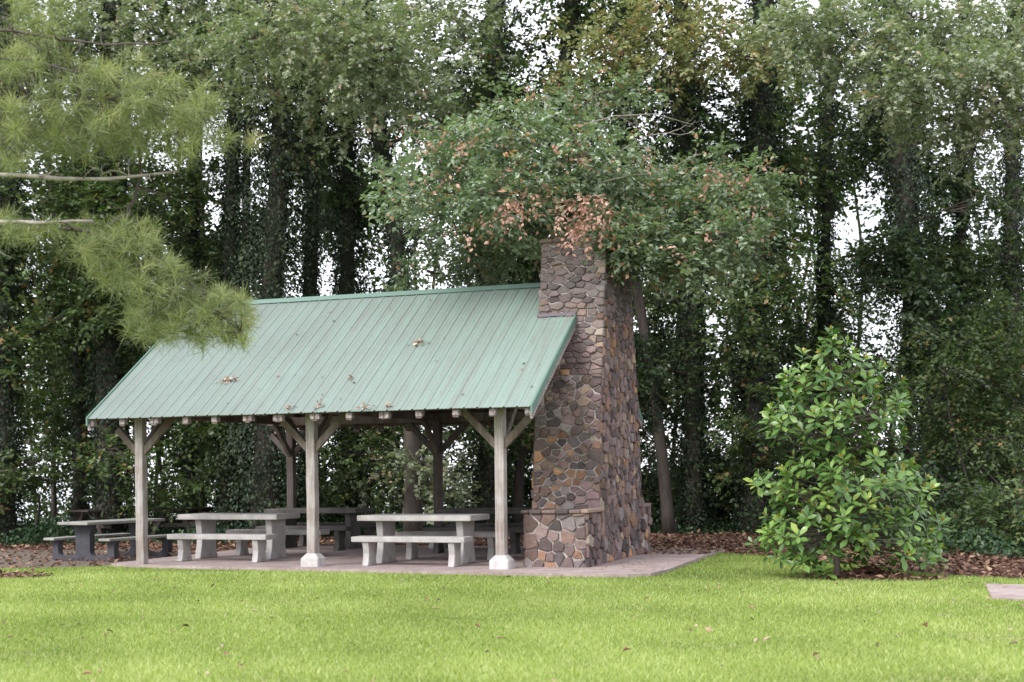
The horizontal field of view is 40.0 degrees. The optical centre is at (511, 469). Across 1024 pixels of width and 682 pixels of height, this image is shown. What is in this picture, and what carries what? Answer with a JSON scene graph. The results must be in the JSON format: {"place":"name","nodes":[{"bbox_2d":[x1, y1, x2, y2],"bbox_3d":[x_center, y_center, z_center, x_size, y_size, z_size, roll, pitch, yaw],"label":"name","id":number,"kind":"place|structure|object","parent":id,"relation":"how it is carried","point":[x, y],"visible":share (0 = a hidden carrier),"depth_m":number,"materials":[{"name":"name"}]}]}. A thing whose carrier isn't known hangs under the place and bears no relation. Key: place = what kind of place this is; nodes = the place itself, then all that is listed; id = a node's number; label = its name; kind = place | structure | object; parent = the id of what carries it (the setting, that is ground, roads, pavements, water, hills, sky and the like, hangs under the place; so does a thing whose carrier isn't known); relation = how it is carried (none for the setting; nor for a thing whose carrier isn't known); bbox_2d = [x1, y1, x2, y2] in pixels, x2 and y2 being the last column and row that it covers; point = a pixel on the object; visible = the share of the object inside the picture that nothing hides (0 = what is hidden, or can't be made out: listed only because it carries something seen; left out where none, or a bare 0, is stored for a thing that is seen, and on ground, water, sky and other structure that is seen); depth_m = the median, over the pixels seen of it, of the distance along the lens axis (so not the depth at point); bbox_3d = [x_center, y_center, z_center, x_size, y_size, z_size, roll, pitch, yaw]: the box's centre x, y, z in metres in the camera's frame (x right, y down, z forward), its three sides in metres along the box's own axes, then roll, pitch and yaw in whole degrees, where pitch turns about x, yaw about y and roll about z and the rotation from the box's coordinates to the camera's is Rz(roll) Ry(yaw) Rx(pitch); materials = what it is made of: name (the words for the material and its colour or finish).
{"place":"outdoors","nodes":[
{"label":"outdoors","id":0,"kind":"place"},
{"bbox_2d":[0,550,195,568],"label":"soil","id":1,"kind":"structure","parent":0,"point":[45,553],"depth_m":25.11,"materials":[{"name":"brown soil"}]},
{"bbox_2d":[43,518,172,561],"bbox_3d":[-7.191,1.252,25.450,1.580,0.690,2.030,-1,0,28],"label":"picnic table","id":2,"kind":"object","parent":1,"relation":"on","point":[85,536],"visible":0.89,"depth_m":24.89,"materials":[{"name":"concrete"}]},
{"bbox_2d":[111,545,722,577],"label":"pavement","id":3,"kind":"structure","parent":0,"point":[428,560],"depth_m":22.05,"materials":[{"name":"grey concrete"}]},
{"bbox_2d":[167,533,275,562],"bbox_3d":[-4.788,1.281,23.180,1.900,0.450,0.340,-1,0,22],"label":"bench","id":4,"kind":"object","parent":3,"relation":"on","point":[185,539],"visible":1,"depth_m":23.00,"materials":[{"name":"concrete"}]},
{"bbox_2d":[177,513,299,559],"bbox_3d":[-4.651,1.125,23.980,1.950,0.760,0.780,-1,0,22],"label":"picnic table","id":5,"kind":"object","parent":3,"relation":"on","point":[275,523],"visible":0.95,"depth_m":23.77,"materials":[{"name":"concrete"}]},
{"bbox_2d":[226,529,329,554],"bbox_3d":[-4.116,1.273,24.692,1.900,0.450,0.340,-1,0,21],"label":"bench","id":6,"kind":"object","parent":3,"relation":"on","point":[241,547],"visible":0.47,"depth_m":24.74,"materials":[{"name":"concrete"}]},
{"bbox_2d":[256,526,353,550],"bbox_3d":[-3.865,1.270,26.249,1.900,0.450,0.340,-1,0,20],"label":"bench","id":7,"kind":"object","parent":3,"relation":"on","point":[339,538],"visible":0.56,"depth_m":25.92,"materials":[{"name":"concrete"}]},
{"bbox_2d":[264,507,373,548],"bbox_3d":[-3.697,1.112,26.985,1.950,0.760,0.780,-1,0,20],"label":"picnic table","id":8,"kind":"object","parent":3,"relation":"on","point":[352,514],"visible":0.69,"depth_m":26.71,"materials":[{"name":"concrete"}]},
{"bbox_2d":[297,523,375,545],"bbox_3d":[-3.438,1.264,27.637,1.900,0.450,0.340,-1,0,20],"label":"bench","id":9,"kind":"object","parent":3,"relation":"on","point":[369,529],"visible":0.44,"depth_m":27.45,"materials":[{"name":"concrete"}]},
{"bbox_2d":[86,283,642,568],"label":"picnic pavilion","id":10,"kind":"structure","parent":3,"relation":"on","point":[490,343],"depth_m":22.32,"materials":[{"name":"green metal"}]},
{"bbox_2d":[218,375,237,383],"bbox_3d":[-4.548,-1.438,22.458,0.415,0.150,0.187,-1,0,20],"label":"leaf clump","id":11,"kind":"object","parent":10,"relation":"on","point":[228,378],"visible":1,"depth_m":22.46,"materials":[{"name":"brown plant"}]},
{"bbox_2d":[413,339,428,345],"bbox_3d":[-1.475,-2.012,22.164,0.380,0.131,0.180,-1,0,4],"label":"leaf clump","id":12,"kind":"object","parent":10,"relation":"on","point":[414,342],"visible":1,"depth_m":22.15,"materials":[{"name":"brown plant"}]},
{"bbox_2d":[351,536,472,566],"bbox_3d":[-1.534,1.240,21.475,1.900,0.450,0.340,-1,0,22],"label":"bench","id":13,"kind":"object","parent":3,"relation":"on","point":[369,548],"visible":1,"depth_m":21.30,"materials":[{"name":"concrete"}]},
{"bbox_2d":[357,514,489,563],"bbox_3d":[-1.393,1.083,22.168,1.950,0.760,0.780,-1,0,22],"label":"picnic table","id":14,"kind":"object","parent":3,"relation":"on","point":[385,526],"visible":0.85,"depth_m":21.98,"materials":[{"name":"concrete"}]},
{"bbox_2d":[395,531,509,559],"bbox_3d":[-0.977,1.233,22.933,1.900,0.450,0.340,-1,0,21],"label":"bench","id":15,"kind":"object","parent":3,"relation":"on","point":[411,551],"visible":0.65,"depth_m":22.87,"materials":[{"name":"concrete"}]},
{"bbox_2d":[423,527,523,553],"bbox_3d":[-0.618,1.228,24.546,1.900,0.450,0.340,-1,0,20],"label":"bench","id":16,"kind":"object","parent":3,"relation":"on","point":[515,535],"visible":0.62,"depth_m":24.33,"materials":[{"name":"concrete"}]},
{"bbox_2d":[434,508,531,551],"bbox_3d":[-0.348,1.069,25.299,1.950,0.760,0.780,-1,0,20],"label":"picnic table","id":17,"kind":"object","parent":3,"relation":"on","point":[472,511],"visible":0.2,"depth_m":25.04,"materials":[{"name":"concrete"}]},
{"bbox_2d":[445,523,523,526],"bbox_3d":[-0.296,1.224,26.131,1.900,0.450,0.340,-1,0,20],"label":"bench","id":18,"kind":"object","parent":3,"relation":"on","point":[493,525],"visible":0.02,"depth_m":26.03,"materials":[{"name":"concrete"}]},
{"bbox_2d":[520,235,652,567],"bbox_3d":[1.189,-1.105,22.595,1.202,5.137,3.906,-1,0,20],"label":"stone chimney","id":19,"kind":"object","parent":3,"relation":"on","point":[590,508],"visible":0.92,"depth_m":21.78,"materials":[{"name":"stone"}]},
{"bbox_2d":[15,470,1003,521],"bbox_3d":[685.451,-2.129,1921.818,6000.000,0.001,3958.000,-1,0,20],"label":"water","id":20,"kind":"structure","parent":0,"point":[68,493],"depth_m":420.81,"materials":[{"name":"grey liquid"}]},
{"bbox_2d":[0,552,1023,681],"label":"lawn","id":21,"kind":"structure","parent":0,"point":[364,653],"depth_m":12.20,"materials":[{"name":"plant"}]},
{"bbox_2d":[0,0,268,359],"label":"pine tree","id":22,"kind":"object","parent":21,"relation":"on","point":[19,129],"visible":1,"depth_m":12.06,"materials":[{"name":"green plant"}]},
{"bbox_2d":[744,325,950,580],"bbox_3d":[4.491,-0.231,18.953,2.692,3.457,2.242,-1,0,20],"label":"magnolia tree","id":23,"kind":"object","parent":21,"relation":"on","point":[840,490],"visible":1,"depth_m":18.63,"materials":[{"name":"green plant"}]},
{"bbox_2d":[782,576,940,581],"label":"mulch","id":24,"kind":"object","parent":21,"relation":"on","point":[853,580],"visible":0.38,"depth_m":18.53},
{"bbox_2d":[0,529,1023,580],"bbox_3d":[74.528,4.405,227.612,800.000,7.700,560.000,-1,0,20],"label":"ground","id":25,"kind":"structure","parent":0,"point":[689,547],"depth_m":23.12,"materials":[{"name":"brown plant"}]},
{"bbox_2d":[0,0,104,542],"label":"oak tree","id":26,"kind":"object","parent":25,"relation":"on","point":[12,344],"visible":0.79,"depth_m":30.77,"materials":[{"name":"green plant"}]},
{"bbox_2d":[14,401,95,530],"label":"dogwood sapling","id":27,"kind":"object","parent":25,"relation":"on","point":[40,510],"visible":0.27,"depth_m":33.98,"materials":[{"name":"green plant"}]},
{"bbox_2d":[19,340,164,487],"bbox_3d":[-10.324,-0.856,35.431,3.898,5.188,4.774,-1,0,42],"label":"dogwood sapling","id":28,"kind":"object","parent":25,"relation":"on","point":[126,367],"visible":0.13,"depth_m":34.84,"materials":[{"name":"green plant"}]},
{"bbox_2d":[22,409,183,517],"bbox_3d":[-10.236,-0.238,35.431,4.190,4.035,3.564,-1,0,20],"label":"dogwood sapling","id":29,"kind":"object","parent":25,"relation":"on","point":[93,468],"visible":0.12,"depth_m":35.13,"materials":[{"name":"green plant"}]},
{"bbox_2d":[14,0,217,531],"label":"maple tree","id":30,"kind":"object","parent":25,"relation":"on","point":[78,494],"visible":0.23,"depth_m":32.90,"materials":[{"name":"green plant"}]},
{"bbox_2d":[68,508,169,537],"bbox_3d":[-8.998,1.262,31.847,1.605,0.759,1.900,-1,0,38],"label":"picnic table","id":31,"kind":"object","parent":25,"relation":"on","point":[89,511],"visible":0.36,"depth_m":31.14,"materials":[{"name":"grey concrete"}]},
{"bbox_2d":[1,0,250,538],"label":"maple tree","id":32,"kind":"object","parent":25,"relation":"on","point":[110,497],"visible":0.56,"depth_m":31.11,"materials":[{"name":"green plant"}]},
{"bbox_2d":[149,487,177,533],"bbox_3d":[-8.480,1.028,34.360,0.928,1.246,0.800,-1,0,-25],"label":"shrub","id":33,"kind":"object","parent":25,"relation":"on","point":[153,515],"visible":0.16,"depth_m":34.16,"materials":[{"name":"green plant"}]},
{"bbox_2d":[63,0,264,532],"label":"maple tree","id":34,"kind":"object","parent":25,"relation":"on","point":[196,232],"visible":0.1,"depth_m":34.97,"materials":[{"name":"green plant"}]},
{"bbox_2d":[122,421,234,515],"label":"beech sapling","id":35,"kind":"object","parent":25,"relation":"on","point":[155,457],"visible":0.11,"depth_m":39.82,"materials":[{"name":"green plant"}]},
{"bbox_2d":[149,507,221,533],"bbox_3d":[-7.360,1.241,31.909,1.605,0.759,1.900,-1,0,16],"label":"picnic table","id":36,"kind":"object","parent":25,"relation":"on","point":[177,523],"visible":0.43,"depth_m":31.31,"materials":[{"name":"grey concrete"}]},
{"bbox_2d":[124,0,264,533],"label":"pine tree","id":37,"kind":"object","parent":25,"relation":"on","point":[208,432],"visible":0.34,"depth_m":31.80,"materials":[{"name":"green plant"}]},
{"bbox_2d":[161,0,251,528],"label":"hackberry tree","id":38,"kind":"object","parent":25,"relation":"on","point":[245,179],"visible":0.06,"depth_m":33.92,"materials":[{"name":"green plant"}]},
{"bbox_2d":[190,433,319,501],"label":"dogwood sapling","id":39,"kind":"object","parent":25,"relation":"on","point":[250,464],"visible":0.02,"depth_m":35.57,"materials":[{"name":"green plant"}]},
{"bbox_2d":[1,0,521,522],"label":"maple tree","id":40,"kind":"object","parent":25,"relation":"on","point":[307,20],"visible":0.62,"depth_m":27.79,"materials":[{"name":"green plant"}]},
{"bbox_2d":[155,0,375,541],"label":"poplar tree","id":41,"kind":"object","parent":25,"relation":"on","point":[265,489],"visible":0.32,"depth_m":30.59,"materials":[{"name":"green plant"}]},
{"bbox_2d":[261,0,432,535],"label":"poplar tree","id":42,"kind":"object","parent":25,"relation":"on","point":[347,201],"visible":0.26,"depth_m":32.80,"materials":[{"name":"green plant"}]},
{"bbox_2d":[297,426,432,533],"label":"holly sapling","id":43,"kind":"object","parent":25,"relation":"on","point":[381,442],"visible":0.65,"depth_m":31.46,"materials":[{"name":"green plant"}]},
{"bbox_2d":[286,178,457,293],"bbox_3d":[-3.680,-3.152,38.114,5.272,9.775,3.140,-1,0,37],"label":"beech sapling","id":44,"kind":"object","parent":25,"relation":"on","point":[383,262],"visible":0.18,"depth_m":38.22,"materials":[{"name":"green plant"}]},
{"bbox_2d":[244,0,513,530],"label":"oak tree","id":45,"kind":"object","parent":25,"relation":"on","point":[415,468],"visible":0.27,"depth_m":29.86,"materials":[{"name":"green plant"}]},
{"bbox_2d":[402,425,477,524],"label":"beech sapling","id":46,"kind":"object","parent":25,"relation":"on","point":[448,450],"visible":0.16,"depth_m":40.61,"materials":[{"name":"green plant"}]},
{"bbox_2d":[0,508,917,546],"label":"ground cover","id":47,"kind":"object","parent":25,"relation":"on","point":[45,529],"visible":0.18,"depth_m":31.37,"materials":[{"name":"green plant"}]},
{"bbox_2d":[377,0,604,525],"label":"oak tree","id":48,"kind":"object","parent":25,"relation":"on","point":[484,453],"visible":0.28,"depth_m":32.81,"materials":[{"name":"green plant"}]},
{"bbox_2d":[26,0,980,525],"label":"distant trunks","id":49,"kind":"object","parent":25,"relation":"on","point":[54,504],"visible":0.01,"depth_m":43.60,"materials":[{"name":"brown plant"}]},
{"bbox_2d":[13,0,1023,529],"bbox_3d":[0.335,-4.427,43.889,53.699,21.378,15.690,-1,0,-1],"label":"distant woods","id":50,"kind":"object","parent":25,"relation":"on","point":[839,112],"visible":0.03,"depth_m":41.12,"materials":[{"name":"green plant"}]},
{"bbox_2d":[507,441,531,505],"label":"beech sapling","id":51,"kind":"object","parent":25,"relation":"on","point":[528,477],"visible":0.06,"depth_m":39.94,"materials":[{"name":"green plant"}]},
{"bbox_2d":[445,0,675,522],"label":"maple tree","id":52,"kind":"object","parent":25,"relation":"on","point":[572,11],"visible":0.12,"depth_m":33.89,"materials":[{"name":"green plant"}]},
{"bbox_2d":[344,51,816,535],"bbox_3d":[0.674,-2.804,25.896,7.588,8.750,10.744,-1,0,-9],"label":"oak tree","id":53,"kind":"object","parent":25,"relation":"on","point":[624,233],"visible":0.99,"depth_m":22.55,"materials":[{"name":"green plant"}]},
{"bbox_2d":[635,341,720,525],"bbox_3d":[3.537,-0.670,33.947,3.426,4.868,3.450,-1,0,20],"label":"dogwood sapling","id":54,"kind":"object","parent":25,"relation":"on","point":[645,493],"visible":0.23,"depth_m":33.83,"materials":[{"name":"green plant"}]},
{"bbox_2d":[528,0,832,463],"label":"sweetgum tree","id":55,"kind":"object","parent":25,"relation":"on","point":[640,23],"visible":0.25,"depth_m":29.89,"materials":[{"name":"green plant"}]},
{"bbox_2d":[641,343,739,499],"bbox_3d":[5.162,-1.015,39.101,4.178,5.378,4.074,-1,0,20],"label":"beech sapling","id":56,"kind":"object","parent":25,"relation":"on","point":[718,427],"visible":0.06,"depth_m":38.50,"materials":[{"name":"green plant"}]},
{"bbox_2d":[642,427,786,531],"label":"holly sapling","id":57,"kind":"object","parent":25,"relation":"on","point":[723,514],"visible":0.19,"depth_m":32.68,"materials":[{"name":"green plant"}]},
{"bbox_2d":[602,0,837,533],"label":"laurel tree","id":58,"kind":"object","parent":25,"relation":"on","point":[691,443],"visible":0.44,"depth_m":31.80,"materials":[{"name":"green plant"}]},
{"bbox_2d":[643,0,870,534],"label":"oak tree","id":59,"kind":"object","parent":25,"relation":"on","point":[752,450],"visible":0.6,"depth_m":31.11,"materials":[{"name":"green plant"}]},
{"bbox_2d":[718,0,926,519],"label":"maple tree","id":60,"kind":"object","parent":25,"relation":"on","point":[826,320],"visible":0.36,"depth_m":33.89,"materials":[{"name":"green plant"}]},
{"bbox_2d":[768,299,912,484],"bbox_3d":[9.165,-1.554,37.067,5.066,6.077,3.349,-1,0,-15],"label":"beech sapling","id":61,"kind":"object","parent":25,"relation":"on","point":[846,331],"visible":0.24,"depth_m":37.10,"materials":[{"name":"green plant"}]},
{"bbox_2d":[833,563,910,577],"bbox_3d":[4.826,1.415,19.029,1.235,0.315,0.860,-1,0,20],"label":"leaf pile","id":62,"kind":"object","parent":25,"relation":"on","point":[868,570],"visible":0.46,"depth_m":18.95,"materials":[{"name":"brown plant"}]},
{"bbox_2d":[798,438,946,531],"bbox_3d":[7.295,0.628,28.370,3.092,2.526,2.413,-1,0,-12],"label":"holly shrub","id":63,"kind":"object","parent":25,"relation":"on","point":[885,469],"visible":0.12,"depth_m":28.36,"materials":[{"name":"green plant"}]},
{"bbox_2d":[722,0,1023,192],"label":"maple tree","id":64,"kind":"object","parent":25,"relation":"on","point":[992,74],"visible":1,"depth_m":24.30,"materials":[{"name":"green plant"}]},
{"bbox_2d":[738,503,1023,559],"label":"ground cover","id":65,"kind":"object","parent":25,"relation":"on","point":[1009,549],"visible":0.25,"depth_m":23.02,"materials":[{"name":"green plant"}]},
{"bbox_2d":[800,0,1023,515],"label":"poplar tree","id":66,"kind":"object","parent":25,"relation":"on","point":[913,277],"visible":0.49,"depth_m":31.63,"materials":[{"name":"green plant"}]},
{"bbox_2d":[845,361,1023,517],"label":"holly sapling","id":67,"kind":"object","parent":25,"relation":"on","point":[952,454],"visible":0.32,"depth_m":30.68,"materials":[{"name":"green plant"}]},
{"bbox_2d":[873,301,1023,512],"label":"beech sapling","id":68,"kind":"object","parent":25,"relation":"on","point":[980,444],"visible":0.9,"depth_m":28.82,"materials":[{"name":"green plant"}]},
{"bbox_2d":[880,460,1023,541],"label":"holly shrub","id":69,"kind":"object","parent":25,"relation":"on","point":[939,509],"visible":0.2,"depth_m":25.50,"materials":[{"name":"green plant"}]},
{"bbox_2d":[881,0,1023,511],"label":"maple tree","id":70,"kind":"object","parent":25,"relation":"on","point":[962,262],"visible":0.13,"depth_m":33.63,"materials":[{"name":"green plant"}]},
{"bbox_2d":[896,271,1023,516],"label":"beech sapling","id":71,"kind":"object","parent":25,"relation":"on","point":[1005,406],"visible":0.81,"depth_m":29.43,"materials":[{"name":"green plant"}]},
{"bbox_2d":[909,0,1023,506],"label":"maple tree","id":72,"kind":"object","parent":25,"relation":"on","point":[1011,256],"visible":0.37,"depth_m":32.81,"materials":[{"name":"green plant"}]},
{"bbox_2d":[921,462,1023,551],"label":"holly shrub","id":73,"kind":"object","parent":25,"relation":"on","point":[991,505],"visible":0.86,"depth_m":23.70,"materials":[{"name":"green plant"}]},
{"bbox_2d":[42,0,987,22],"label":"forest canopy","id":74,"kind":"object","parent":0,"point":[655,10],"visible":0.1,"depth_m":37.39,"materials":[{"name":"green plant"}]},
{"bbox_2d":[13,0,1023,477],"label":"sky","id":75,"kind":"structure","parent":0,"point":[872,221],"materials":[{"name":"white"}]},
{"bbox_2d":[985,583,1023,601],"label":"path","id":76,"kind":"structure","parent":0,"point":[1012,592],"depth_m":16.22,"materials":[{"name":"grey concrete"}]}
]}

